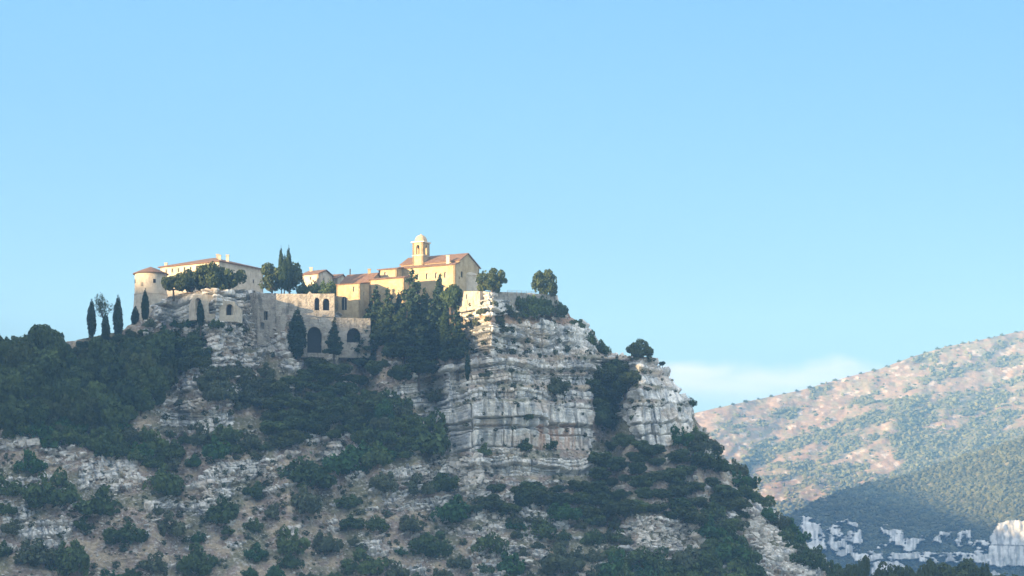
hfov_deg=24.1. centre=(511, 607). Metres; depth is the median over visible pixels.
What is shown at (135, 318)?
cypress
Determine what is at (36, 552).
shrub
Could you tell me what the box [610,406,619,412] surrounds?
broadleaf tree
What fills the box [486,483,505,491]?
broadleaf tree
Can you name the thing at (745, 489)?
shrub
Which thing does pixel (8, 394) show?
broadleaf tree
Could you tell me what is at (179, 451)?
shrub
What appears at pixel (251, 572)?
shrub
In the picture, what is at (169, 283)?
broadleaf tree
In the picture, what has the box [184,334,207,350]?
broadleaf tree
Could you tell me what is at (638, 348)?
broadleaf tree
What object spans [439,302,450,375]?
cypress
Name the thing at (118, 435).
shrub
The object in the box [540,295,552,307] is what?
ivy
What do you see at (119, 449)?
shrub
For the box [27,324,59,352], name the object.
broadleaf tree
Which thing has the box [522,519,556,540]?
shrub
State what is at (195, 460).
shrub
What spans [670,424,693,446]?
shrub
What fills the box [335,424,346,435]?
broadleaf tree
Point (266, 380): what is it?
shrub
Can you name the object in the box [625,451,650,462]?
broadleaf tree
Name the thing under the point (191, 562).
shrub
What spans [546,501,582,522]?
shrub
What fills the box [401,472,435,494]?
shrub
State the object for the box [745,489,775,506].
shrub
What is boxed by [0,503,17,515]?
shrub
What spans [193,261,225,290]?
broadleaf tree
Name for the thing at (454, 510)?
shrub
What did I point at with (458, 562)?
shrub
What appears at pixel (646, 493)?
broadleaf tree
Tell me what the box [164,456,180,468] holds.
shrub
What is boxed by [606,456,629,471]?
broadleaf tree
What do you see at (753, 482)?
shrub
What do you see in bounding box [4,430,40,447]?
rock outcrop
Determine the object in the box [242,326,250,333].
shrub
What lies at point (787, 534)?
shrub
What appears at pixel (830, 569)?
shrub
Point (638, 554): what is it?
shrub
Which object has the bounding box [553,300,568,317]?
shrub
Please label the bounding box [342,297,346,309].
window
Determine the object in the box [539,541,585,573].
shrub
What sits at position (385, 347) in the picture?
broadleaf tree
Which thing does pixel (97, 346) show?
broadleaf tree
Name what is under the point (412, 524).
shrub
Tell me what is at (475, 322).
shrub
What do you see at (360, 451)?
shrub
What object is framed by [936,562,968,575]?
broadleaf tree
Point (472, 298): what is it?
terrace wall
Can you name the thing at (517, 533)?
shrub
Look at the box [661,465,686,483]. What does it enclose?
broadleaf tree
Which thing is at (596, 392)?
broadleaf tree
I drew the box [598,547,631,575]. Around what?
shrub
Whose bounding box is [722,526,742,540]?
shrub
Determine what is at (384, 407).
shrub
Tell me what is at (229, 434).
shrub
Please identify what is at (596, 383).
broadleaf tree
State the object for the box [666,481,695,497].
broadleaf tree
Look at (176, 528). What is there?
shrub
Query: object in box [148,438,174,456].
shrub
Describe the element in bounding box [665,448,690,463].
broadleaf tree
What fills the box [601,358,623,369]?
broadleaf tree
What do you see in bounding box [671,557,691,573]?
shrub
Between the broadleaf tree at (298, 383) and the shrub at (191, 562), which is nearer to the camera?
the shrub at (191, 562)
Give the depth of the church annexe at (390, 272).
763.38 m
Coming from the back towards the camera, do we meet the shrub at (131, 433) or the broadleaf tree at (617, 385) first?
the broadleaf tree at (617, 385)
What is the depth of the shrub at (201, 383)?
713.92 m
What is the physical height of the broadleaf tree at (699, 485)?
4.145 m
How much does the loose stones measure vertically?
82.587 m
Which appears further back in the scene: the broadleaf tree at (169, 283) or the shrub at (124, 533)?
the broadleaf tree at (169, 283)
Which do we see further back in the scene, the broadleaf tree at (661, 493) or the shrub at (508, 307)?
the shrub at (508, 307)
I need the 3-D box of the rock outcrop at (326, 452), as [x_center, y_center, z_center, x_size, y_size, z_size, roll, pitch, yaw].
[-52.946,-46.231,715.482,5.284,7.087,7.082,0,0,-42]
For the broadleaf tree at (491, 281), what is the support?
on the hill
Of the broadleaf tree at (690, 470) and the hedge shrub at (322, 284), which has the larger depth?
the hedge shrub at (322, 284)
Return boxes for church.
[397,253,480,304]
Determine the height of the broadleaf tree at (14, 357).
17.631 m
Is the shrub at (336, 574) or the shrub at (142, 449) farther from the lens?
the shrub at (142, 449)
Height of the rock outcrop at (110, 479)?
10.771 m
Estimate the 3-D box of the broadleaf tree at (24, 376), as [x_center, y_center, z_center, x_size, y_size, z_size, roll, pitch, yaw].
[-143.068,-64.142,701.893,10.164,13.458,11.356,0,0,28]
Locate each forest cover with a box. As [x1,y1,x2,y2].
[709,336,1023,515]
[785,435,1023,575]
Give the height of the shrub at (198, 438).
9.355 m
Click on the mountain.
(829, 405)
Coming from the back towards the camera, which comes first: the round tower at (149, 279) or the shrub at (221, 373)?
the round tower at (149, 279)
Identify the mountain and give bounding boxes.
[694,331,1023,508]
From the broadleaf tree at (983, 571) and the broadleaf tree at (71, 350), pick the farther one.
the broadleaf tree at (71, 350)
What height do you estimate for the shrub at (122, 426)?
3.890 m
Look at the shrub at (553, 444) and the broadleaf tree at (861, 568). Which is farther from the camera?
the shrub at (553, 444)
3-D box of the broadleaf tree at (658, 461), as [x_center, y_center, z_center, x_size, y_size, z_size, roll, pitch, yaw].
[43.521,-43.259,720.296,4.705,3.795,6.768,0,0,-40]
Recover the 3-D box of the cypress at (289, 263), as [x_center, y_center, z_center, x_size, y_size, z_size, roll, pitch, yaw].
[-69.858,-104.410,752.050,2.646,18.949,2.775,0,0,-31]
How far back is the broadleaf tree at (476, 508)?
698.04 m
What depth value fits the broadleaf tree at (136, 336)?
725.28 m
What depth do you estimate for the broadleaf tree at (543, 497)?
703.23 m
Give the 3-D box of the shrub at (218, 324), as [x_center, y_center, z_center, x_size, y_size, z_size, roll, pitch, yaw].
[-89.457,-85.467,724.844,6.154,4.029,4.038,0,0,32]
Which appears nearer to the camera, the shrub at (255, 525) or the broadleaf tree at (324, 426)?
the shrub at (255, 525)
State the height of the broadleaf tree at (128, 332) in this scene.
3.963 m
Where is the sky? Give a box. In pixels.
[0,0,1023,412]
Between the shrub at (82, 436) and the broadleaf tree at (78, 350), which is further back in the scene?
the broadleaf tree at (78, 350)
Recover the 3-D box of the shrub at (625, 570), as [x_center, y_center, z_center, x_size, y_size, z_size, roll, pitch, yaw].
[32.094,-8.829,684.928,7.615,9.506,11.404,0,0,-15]
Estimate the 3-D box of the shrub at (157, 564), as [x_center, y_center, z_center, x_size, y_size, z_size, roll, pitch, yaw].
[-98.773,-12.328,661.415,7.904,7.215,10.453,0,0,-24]
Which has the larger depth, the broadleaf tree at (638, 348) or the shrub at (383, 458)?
the broadleaf tree at (638, 348)
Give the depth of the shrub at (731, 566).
690.23 m
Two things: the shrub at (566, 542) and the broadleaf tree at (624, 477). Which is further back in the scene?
the broadleaf tree at (624, 477)
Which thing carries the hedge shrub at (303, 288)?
on the hill
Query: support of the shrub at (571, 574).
on the hill
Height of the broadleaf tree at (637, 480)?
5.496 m
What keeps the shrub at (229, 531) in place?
on the hill
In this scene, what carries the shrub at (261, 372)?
on the hill
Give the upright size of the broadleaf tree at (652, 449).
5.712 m
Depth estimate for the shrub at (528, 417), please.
719.43 m
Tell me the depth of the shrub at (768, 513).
725.81 m
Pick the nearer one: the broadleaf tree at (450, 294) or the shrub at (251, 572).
the shrub at (251, 572)
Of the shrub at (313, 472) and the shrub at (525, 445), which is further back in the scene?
the shrub at (525, 445)
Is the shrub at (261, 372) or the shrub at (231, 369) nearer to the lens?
the shrub at (231, 369)
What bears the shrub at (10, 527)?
on the hill
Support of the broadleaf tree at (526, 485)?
on the hill
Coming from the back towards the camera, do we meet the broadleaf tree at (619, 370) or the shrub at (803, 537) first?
the broadleaf tree at (619, 370)
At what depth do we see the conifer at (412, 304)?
738.35 m
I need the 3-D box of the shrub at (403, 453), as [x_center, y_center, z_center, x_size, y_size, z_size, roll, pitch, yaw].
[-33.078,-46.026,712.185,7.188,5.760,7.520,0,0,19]
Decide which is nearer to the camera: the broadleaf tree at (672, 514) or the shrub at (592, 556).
the shrub at (592, 556)
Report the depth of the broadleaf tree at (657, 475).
713.60 m
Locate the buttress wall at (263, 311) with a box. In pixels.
[250,293,275,345]
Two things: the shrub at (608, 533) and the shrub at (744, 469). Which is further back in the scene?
the shrub at (744, 469)
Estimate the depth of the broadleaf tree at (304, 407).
720.67 m
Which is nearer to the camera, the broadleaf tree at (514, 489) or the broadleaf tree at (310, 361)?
the broadleaf tree at (514, 489)
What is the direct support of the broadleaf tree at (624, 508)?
on the hill
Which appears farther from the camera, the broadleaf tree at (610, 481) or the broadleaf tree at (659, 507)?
the broadleaf tree at (610, 481)
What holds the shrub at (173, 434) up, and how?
on the hill
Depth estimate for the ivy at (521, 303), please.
737.61 m
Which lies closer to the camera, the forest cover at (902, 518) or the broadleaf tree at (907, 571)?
the broadleaf tree at (907, 571)
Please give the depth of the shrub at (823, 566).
715.81 m
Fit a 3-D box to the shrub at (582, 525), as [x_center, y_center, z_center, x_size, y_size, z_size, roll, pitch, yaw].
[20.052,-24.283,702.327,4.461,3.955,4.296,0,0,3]
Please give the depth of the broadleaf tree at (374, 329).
741.96 m
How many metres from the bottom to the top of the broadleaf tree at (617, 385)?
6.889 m
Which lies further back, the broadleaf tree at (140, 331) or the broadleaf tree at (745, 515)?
the broadleaf tree at (140, 331)
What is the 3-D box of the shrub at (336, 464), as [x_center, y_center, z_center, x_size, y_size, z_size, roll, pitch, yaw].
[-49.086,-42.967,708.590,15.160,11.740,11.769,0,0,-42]
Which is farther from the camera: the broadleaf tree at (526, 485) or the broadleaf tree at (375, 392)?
the broadleaf tree at (375, 392)
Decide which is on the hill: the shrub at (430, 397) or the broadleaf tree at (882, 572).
the shrub at (430, 397)
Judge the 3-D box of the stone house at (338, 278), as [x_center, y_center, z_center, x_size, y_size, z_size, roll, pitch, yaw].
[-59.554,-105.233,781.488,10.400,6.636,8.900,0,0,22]
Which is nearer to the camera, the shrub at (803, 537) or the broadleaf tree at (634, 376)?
the shrub at (803, 537)
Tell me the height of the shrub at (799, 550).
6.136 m
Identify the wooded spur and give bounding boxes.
[790,440,1023,575]
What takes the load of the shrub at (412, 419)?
on the hill
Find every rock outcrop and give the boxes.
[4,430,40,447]
[45,448,74,462]
[80,456,137,487]
[216,462,274,479]
[321,441,340,457]
[445,452,493,498]
[472,499,553,565]
[632,516,705,553]
[719,471,742,484]
[740,506,816,575]
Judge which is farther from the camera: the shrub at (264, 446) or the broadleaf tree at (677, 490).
the broadleaf tree at (677, 490)
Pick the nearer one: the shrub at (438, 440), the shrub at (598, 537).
the shrub at (598, 537)
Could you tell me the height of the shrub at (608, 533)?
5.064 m
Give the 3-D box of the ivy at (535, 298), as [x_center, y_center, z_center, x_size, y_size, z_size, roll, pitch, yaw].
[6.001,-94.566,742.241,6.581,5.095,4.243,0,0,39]
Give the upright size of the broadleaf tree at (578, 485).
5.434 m
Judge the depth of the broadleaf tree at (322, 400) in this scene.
720.81 m
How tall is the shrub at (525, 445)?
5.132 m
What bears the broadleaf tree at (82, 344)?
on the hill
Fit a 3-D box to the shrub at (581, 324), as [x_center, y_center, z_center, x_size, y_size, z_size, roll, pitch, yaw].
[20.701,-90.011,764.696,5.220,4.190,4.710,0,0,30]
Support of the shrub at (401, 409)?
on the hill
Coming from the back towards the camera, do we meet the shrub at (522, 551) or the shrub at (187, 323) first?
the shrub at (187, 323)
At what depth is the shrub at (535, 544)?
693.49 m
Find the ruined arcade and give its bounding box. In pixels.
[189,294,241,323]
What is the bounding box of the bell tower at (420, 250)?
[411,234,430,265]
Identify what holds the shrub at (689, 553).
on the hill
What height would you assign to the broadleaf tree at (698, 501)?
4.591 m
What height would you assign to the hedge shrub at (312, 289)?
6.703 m
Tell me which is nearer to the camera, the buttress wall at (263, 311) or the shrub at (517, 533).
the shrub at (517, 533)
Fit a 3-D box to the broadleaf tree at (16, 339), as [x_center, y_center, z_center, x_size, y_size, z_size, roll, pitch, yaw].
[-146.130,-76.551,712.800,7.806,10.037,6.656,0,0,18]
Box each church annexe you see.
[367,276,411,311]
[377,267,402,277]
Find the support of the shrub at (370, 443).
on the hill
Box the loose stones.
[0,328,785,575]
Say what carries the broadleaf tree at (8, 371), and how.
on the hill
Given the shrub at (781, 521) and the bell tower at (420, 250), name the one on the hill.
the shrub at (781, 521)
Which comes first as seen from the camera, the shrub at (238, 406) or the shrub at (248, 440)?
the shrub at (248, 440)
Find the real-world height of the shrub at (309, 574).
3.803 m
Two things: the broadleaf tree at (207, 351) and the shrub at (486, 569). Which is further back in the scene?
the broadleaf tree at (207, 351)
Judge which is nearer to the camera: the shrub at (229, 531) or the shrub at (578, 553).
the shrub at (229, 531)
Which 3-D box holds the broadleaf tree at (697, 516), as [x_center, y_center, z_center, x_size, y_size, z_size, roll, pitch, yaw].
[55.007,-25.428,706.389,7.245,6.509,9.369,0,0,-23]
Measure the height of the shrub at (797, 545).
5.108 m
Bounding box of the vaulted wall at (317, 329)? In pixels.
[276,316,369,358]
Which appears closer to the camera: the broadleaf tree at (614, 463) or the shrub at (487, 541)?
the shrub at (487, 541)
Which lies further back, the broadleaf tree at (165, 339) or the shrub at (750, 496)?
the shrub at (750, 496)
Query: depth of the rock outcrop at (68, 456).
690.29 m
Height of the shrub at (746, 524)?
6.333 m
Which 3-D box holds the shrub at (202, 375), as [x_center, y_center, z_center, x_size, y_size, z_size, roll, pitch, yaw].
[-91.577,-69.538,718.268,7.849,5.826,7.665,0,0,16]
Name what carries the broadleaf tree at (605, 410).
on the hill
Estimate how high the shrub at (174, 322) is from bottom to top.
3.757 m
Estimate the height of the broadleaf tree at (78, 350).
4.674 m
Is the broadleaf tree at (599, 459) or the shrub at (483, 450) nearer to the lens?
the shrub at (483, 450)
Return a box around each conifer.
[322,317,343,363]
[347,317,377,372]
[362,284,383,330]
[369,288,397,345]
[381,302,420,364]
[391,268,433,345]
[403,324,439,392]
[414,287,439,344]
[421,300,440,382]
[422,273,453,340]
[437,305,471,380]
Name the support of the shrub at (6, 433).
on the hill
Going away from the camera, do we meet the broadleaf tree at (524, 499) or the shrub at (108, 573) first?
the shrub at (108, 573)
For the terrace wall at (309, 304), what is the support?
on the hill
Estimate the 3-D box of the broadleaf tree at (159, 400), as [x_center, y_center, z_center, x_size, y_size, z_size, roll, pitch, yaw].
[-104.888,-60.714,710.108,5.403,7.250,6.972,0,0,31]
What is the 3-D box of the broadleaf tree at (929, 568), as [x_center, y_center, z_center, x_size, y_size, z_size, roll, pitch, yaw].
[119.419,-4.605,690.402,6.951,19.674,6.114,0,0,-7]
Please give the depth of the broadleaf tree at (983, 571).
688.51 m
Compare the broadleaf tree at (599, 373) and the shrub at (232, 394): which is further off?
the broadleaf tree at (599, 373)
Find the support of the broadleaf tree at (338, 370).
on the hill
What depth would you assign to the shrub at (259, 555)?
672.65 m
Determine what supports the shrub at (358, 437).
on the hill
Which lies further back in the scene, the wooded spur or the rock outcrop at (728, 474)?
the wooded spur
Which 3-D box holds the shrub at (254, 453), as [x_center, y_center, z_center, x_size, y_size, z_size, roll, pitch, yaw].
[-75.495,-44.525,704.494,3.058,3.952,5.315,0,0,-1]
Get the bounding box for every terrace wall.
[276,291,334,317]
[457,291,557,312]
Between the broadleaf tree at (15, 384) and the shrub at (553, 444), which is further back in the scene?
the shrub at (553, 444)
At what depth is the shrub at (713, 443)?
745.90 m
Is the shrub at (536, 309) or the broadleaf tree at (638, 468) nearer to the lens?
the broadleaf tree at (638, 468)
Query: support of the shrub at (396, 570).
on the hill
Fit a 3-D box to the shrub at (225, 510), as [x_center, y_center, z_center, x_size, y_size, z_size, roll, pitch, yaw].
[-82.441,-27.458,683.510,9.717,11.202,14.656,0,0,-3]
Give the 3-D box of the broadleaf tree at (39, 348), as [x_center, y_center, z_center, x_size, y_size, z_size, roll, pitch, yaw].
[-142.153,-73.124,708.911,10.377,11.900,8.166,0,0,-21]
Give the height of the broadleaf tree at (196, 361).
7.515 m
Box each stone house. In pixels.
[303,267,333,292]
[332,274,345,295]
[335,282,369,317]
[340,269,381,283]
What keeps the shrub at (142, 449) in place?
on the hill
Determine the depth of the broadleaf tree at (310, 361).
737.49 m
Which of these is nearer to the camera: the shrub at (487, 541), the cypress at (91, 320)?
the shrub at (487, 541)
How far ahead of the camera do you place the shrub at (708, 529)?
702.75 m
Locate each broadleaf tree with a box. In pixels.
[0,335,9,341]
[0,340,12,365]
[0,341,15,362]
[0,367,20,390]
[0,369,25,404]
[0,400,30,433]
[3,392,25,403]
[4,341,40,373]
[11,335,27,343]
[12,367,32,385]
[17,343,41,351]
[18,362,50,388]
[25,346,60,376]
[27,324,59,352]
[36,357,70,380]
[45,338,68,359]
[54,329,65,342]
[64,343,75,354]
[73,346,86,355]
[76,341,88,347]
[85,380,109,397]
[86,336,119,363]
[93,292,113,317]
[97,393,128,425]
[114,333,129,341]
[119,346,156,378]
[119,404,138,422]
[125,329,136,336]
[126,366,169,400]
[130,334,141,337]
[132,390,154,415]
[136,335,153,344]
[137,329,148,335]
[144,329,176,364]
[152,394,166,406]
[161,275,184,300]
[174,357,193,377]
[175,269,201,303]
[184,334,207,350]
[187,329,205,341]
[187,354,212,367]
[191,347,212,358]
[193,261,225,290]
[211,268,246,296]
[257,262,278,292]
[259,410,281,421]
[259,420,287,434]
[268,434,294,450]
[276,428,306,444]
[277,408,304,419]
[279,375,309,392]
[281,416,306,430]
[284,397,311,408]
[285,262,302,293]
[296,369,317,380]
[299,402,313,413]
[301,431,312,438]
[302,396,330,410]
[304,356,328,365]
[306,364,332,374]
[310,419,331,434]
[316,363,352,375]
[325,429,341,440]
[334,376,345,381]
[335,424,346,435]
[345,374,367,384]
[360,390,377,394]
[364,358,387,375]
[365,394,393,412]
[371,325,385,333]
[382,342,396,358]
[387,364,411,386]
[438,349,455,361]
[439,283,461,320]
[469,504,484,515]
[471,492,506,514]
[475,268,507,292]
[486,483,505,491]
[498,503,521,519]
[509,486,525,493]
[513,491,532,506]
[519,481,545,492]
[530,488,555,510]
[531,269,557,296]
[549,485,567,492]
[567,480,590,491]
[582,480,610,494]
[583,378,603,389]
[587,450,611,467]
[588,387,606,397]
[588,466,612,479]
[592,365,612,383]
[592,396,609,406]
[593,405,610,414]
[594,409,607,428]
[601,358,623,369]
[602,413,619,430]
[604,363,621,381]
[604,441,615,450]
[604,477,618,485]
[605,498,639,520]
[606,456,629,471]
[608,397,620,408]
[610,387,623,407]
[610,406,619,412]
[611,378,630,399]
[611,433,636,448]
[612,489,632,497]
[615,364,629,374]
[618,370,641,390]
[618,474,631,482]
[625,339,653,361]
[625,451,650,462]
[627,461,647,474]
[627,475,655,487]
[630,440,648,447]
[631,499,652,511]
[633,486,657,499]
[637,443,666,457]
[643,470,664,481]
[647,501,668,513]
[648,458,666,465]
[653,488,672,499]
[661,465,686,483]
[663,511,677,519]
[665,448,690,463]
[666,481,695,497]
[671,504,698,526]
[676,465,696,476]
[684,511,708,526]
[688,481,705,491]
[688,496,708,505]
[689,446,701,451]
[690,451,721,471]
[705,477,720,486]
[709,494,724,504]
[710,484,743,498]
[717,496,752,510]
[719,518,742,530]
[735,510,749,518]
[835,563,854,575]
[850,555,869,575]
[871,561,898,575]
[893,565,914,575]
[915,558,937,575]
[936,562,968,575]
[953,557,992,575]
[973,562,990,575]
[993,573,1018,575]
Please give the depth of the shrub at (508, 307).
732.76 m
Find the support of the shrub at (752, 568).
on the hill
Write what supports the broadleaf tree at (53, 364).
on the hill
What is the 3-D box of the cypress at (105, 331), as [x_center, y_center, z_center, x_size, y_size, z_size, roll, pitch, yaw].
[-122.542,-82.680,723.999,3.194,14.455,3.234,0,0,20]
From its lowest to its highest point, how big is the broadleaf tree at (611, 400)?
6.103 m
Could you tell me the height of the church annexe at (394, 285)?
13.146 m
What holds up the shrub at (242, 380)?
on the hill
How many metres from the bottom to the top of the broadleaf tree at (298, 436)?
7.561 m
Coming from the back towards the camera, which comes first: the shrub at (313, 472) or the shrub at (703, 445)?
the shrub at (703, 445)
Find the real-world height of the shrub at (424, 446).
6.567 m
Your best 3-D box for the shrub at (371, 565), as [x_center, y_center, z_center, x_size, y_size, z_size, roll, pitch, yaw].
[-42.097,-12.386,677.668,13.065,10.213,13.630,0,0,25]
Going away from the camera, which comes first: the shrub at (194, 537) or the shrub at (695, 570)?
the shrub at (194, 537)
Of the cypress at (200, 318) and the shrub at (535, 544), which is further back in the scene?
the cypress at (200, 318)
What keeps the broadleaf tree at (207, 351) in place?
on the hill
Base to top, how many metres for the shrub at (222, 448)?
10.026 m
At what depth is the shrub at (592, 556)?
692.73 m
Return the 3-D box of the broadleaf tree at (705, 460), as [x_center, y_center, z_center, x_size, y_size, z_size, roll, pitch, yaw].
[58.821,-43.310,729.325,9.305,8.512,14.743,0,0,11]
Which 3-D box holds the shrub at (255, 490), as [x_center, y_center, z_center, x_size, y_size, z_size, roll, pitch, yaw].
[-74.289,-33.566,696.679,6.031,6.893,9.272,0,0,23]
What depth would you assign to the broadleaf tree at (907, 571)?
699.98 m
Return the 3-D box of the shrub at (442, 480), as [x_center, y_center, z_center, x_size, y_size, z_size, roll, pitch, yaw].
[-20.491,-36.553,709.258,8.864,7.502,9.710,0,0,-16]
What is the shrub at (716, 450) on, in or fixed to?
on the hill
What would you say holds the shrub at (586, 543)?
on the hill
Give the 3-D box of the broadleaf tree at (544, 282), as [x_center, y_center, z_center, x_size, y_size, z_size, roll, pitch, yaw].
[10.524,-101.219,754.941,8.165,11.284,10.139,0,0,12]
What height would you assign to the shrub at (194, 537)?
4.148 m
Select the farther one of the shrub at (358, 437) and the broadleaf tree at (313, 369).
the broadleaf tree at (313, 369)
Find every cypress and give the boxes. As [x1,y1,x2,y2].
[86,299,96,337]
[101,311,110,340]
[112,295,122,336]
[130,306,139,324]
[140,288,149,319]
[196,298,204,335]
[278,248,282,293]
[281,253,288,293]
[286,245,292,293]
[286,307,307,361]
[395,292,401,313]
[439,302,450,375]
[464,350,470,379]
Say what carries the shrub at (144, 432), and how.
on the hill
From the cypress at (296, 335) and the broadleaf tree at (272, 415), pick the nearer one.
the broadleaf tree at (272, 415)
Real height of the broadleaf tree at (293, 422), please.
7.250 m
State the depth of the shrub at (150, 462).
688.75 m
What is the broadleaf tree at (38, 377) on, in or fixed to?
on the hill
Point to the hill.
(512, 464)
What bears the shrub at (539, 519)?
on the rock outcrop at (495, 515)
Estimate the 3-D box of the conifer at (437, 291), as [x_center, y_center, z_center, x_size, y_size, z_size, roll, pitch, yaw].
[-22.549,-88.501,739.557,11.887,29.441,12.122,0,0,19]
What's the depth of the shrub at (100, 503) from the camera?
672.85 m
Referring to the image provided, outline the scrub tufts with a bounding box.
[0,315,792,575]
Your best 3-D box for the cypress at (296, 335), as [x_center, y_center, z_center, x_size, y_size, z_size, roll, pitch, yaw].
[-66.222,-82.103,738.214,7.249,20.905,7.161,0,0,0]
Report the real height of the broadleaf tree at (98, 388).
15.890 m
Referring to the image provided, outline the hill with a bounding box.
[0,288,829,575]
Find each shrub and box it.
[0,472,21,496]
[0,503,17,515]
[0,518,23,536]
[0,540,12,556]
[1,428,15,438]
[13,448,47,473]
[13,540,57,565]
[14,420,55,439]
[19,466,82,508]
[39,434,58,448]
[45,538,89,575]
[47,423,80,445]
[64,424,90,442]
[72,484,122,515]
[73,515,94,530]
[79,428,98,450]
[92,422,134,445]
[94,431,124,457]
[100,569,121,575]
[102,519,148,544]
[111,437,132,456]
[118,422,132,429]
[121,568,142,575]
[122,426,138,441]
[127,445,144,461]
[128,441,154,457]
[135,424,154,441]
[137,550,167,571]
[140,455,163,468]
[141,315,156,327]
[142,428,169,452]
[142,462,185,496]
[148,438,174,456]
[151,506,164,514]
[158,510,186,536]
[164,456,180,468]
[165,430,176,437]
[168,319,179,326]
[169,438,187,458]
[176,319,186,329]
[176,541,219,575]
[177,431,190,443]
[184,319,196,327]
[184,453,201,466]
[190,420,218,445]
[190,531,205,541]
[193,366,214,380]
[196,369,225,391]
[201,432,230,459]
[202,381,226,401]
[205,492,239,523]
[208,318,224,331]
[209,365,231,378]
[214,423,243,442]
[221,525,235,534]
[223,364,237,378]
[223,382,238,401]
[229,441,244,453]
[230,400,242,410]
[230,428,261,449]
[235,360,252,375]
[236,376,257,390]
[239,369,260,381]
[240,565,258,575]
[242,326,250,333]
[242,480,265,498]
[242,517,263,532]
[243,542,268,561]
[249,449,259,460]
[257,362,275,376]
[258,441,269,451]
[259,373,278,384]
[264,502,278,518]
[264,564,285,575]
[276,451,337,488]
[276,524,310,554]
[276,553,304,568]
[284,482,322,514]
[296,278,311,293]
[301,570,316,575]
[305,280,319,293]
[311,530,343,553]
[314,280,328,293]
[321,280,335,294]
[321,443,371,475]
[327,571,342,575]
[333,493,362,509]
[339,512,364,529]
[339,546,389,575]
[343,440,396,465]
[347,535,359,545]
[350,423,368,444]
[359,440,392,466]
[361,407,375,421]
[362,416,396,442]
[365,388,394,408]
[365,438,386,447]
[365,512,389,530]
[369,471,399,491]
[370,413,398,430]
[374,398,394,419]
[381,390,413,408]
[384,558,409,575]
[389,401,416,416]
[392,443,413,458]
[394,547,408,554]
[399,514,424,532]
[401,410,420,425]
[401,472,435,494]
[406,435,430,454]
[407,530,453,556]
[412,407,450,455]
[425,387,441,401]
[428,472,459,491]
[430,493,470,522]
[430,568,453,575]
[446,553,471,569]
[470,529,509,553]
[472,316,479,326]
[474,442,492,455]
[476,306,493,314]
[476,562,494,573]
[482,368,492,376]
[495,315,504,322]
[496,551,525,574]
[498,322,509,335]
[504,303,512,311]
[504,518,525,529]
[505,512,523,523]
[507,307,521,317]
[510,527,523,538]
[516,297,543,318]
[516,438,532,450]
[519,546,527,556]
[522,414,533,421]
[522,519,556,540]
[524,510,543,523]
[524,570,535,575]
[530,540,545,548]
[537,298,554,316]
[538,567,553,574]
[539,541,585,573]
[540,312,555,319]
[543,438,557,449]
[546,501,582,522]
[547,377,570,398]
[552,536,568,546]
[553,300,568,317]
[554,529,571,540]
[564,571,578,575]
[569,319,585,327]
[569,545,588,560]
[573,518,587,528]
[579,526,606,545]
[582,536,591,544]
[584,563,601,575]
[585,330,596,345]
[587,547,606,561]
[595,339,611,354]
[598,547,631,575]
[600,545,620,560]
[601,528,615,541]
[607,515,622,529]
[611,529,623,541]
[611,561,638,575]
[618,535,633,544]
[623,543,657,565]
[646,546,677,571]
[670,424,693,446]
[671,543,714,571]
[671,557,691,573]
[681,563,711,575]
[684,424,707,442]
[687,431,712,452]
[688,397,696,406]
[691,513,728,539]
[696,536,749,563]
[699,500,726,517]
[705,435,719,447]
[711,444,724,454]
[711,557,747,575]
[712,459,735,471]
[714,534,743,555]
[715,515,749,531]
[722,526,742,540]
[728,458,748,474]
[730,470,750,485]
[731,534,762,563]
[735,481,752,495]
[735,555,767,575]
[741,471,761,488]
[743,489,759,500]
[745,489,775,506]
[760,507,777,521]
[769,509,790,527]
[774,517,797,532]
[778,525,796,541]
[785,538,801,549]
[789,544,822,568]
[790,523,811,543]
[797,543,817,554]
[813,544,825,558]
[819,556,826,570]
[822,559,840,574]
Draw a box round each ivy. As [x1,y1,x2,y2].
[515,296,526,310]
[526,294,539,305]
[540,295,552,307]
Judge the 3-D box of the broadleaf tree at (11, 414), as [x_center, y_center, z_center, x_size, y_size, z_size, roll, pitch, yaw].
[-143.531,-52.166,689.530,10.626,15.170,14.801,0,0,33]
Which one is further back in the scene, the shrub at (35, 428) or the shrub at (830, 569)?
the shrub at (830, 569)
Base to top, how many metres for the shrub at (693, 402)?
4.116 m
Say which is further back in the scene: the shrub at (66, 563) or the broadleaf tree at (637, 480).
the broadleaf tree at (637, 480)
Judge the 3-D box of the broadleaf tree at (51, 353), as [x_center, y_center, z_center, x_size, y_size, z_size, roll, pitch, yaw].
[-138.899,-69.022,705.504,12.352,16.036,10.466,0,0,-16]
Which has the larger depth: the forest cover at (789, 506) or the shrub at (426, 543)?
the forest cover at (789, 506)
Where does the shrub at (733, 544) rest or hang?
on the hill
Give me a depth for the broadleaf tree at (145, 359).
708.32 m
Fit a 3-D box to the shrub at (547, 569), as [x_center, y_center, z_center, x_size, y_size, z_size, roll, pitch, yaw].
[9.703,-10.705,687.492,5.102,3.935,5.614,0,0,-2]
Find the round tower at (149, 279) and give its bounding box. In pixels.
[133,267,168,319]
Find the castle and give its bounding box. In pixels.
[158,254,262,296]
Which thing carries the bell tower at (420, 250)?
on the church
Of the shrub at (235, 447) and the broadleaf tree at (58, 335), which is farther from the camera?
the broadleaf tree at (58, 335)
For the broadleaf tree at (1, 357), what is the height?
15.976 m
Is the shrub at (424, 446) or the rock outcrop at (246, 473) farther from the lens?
the shrub at (424, 446)
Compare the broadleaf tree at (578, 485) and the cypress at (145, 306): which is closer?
the broadleaf tree at (578, 485)
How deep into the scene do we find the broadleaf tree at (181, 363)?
724.27 m
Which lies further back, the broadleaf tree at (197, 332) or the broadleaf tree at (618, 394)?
the broadleaf tree at (618, 394)
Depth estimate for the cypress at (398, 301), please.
741.31 m

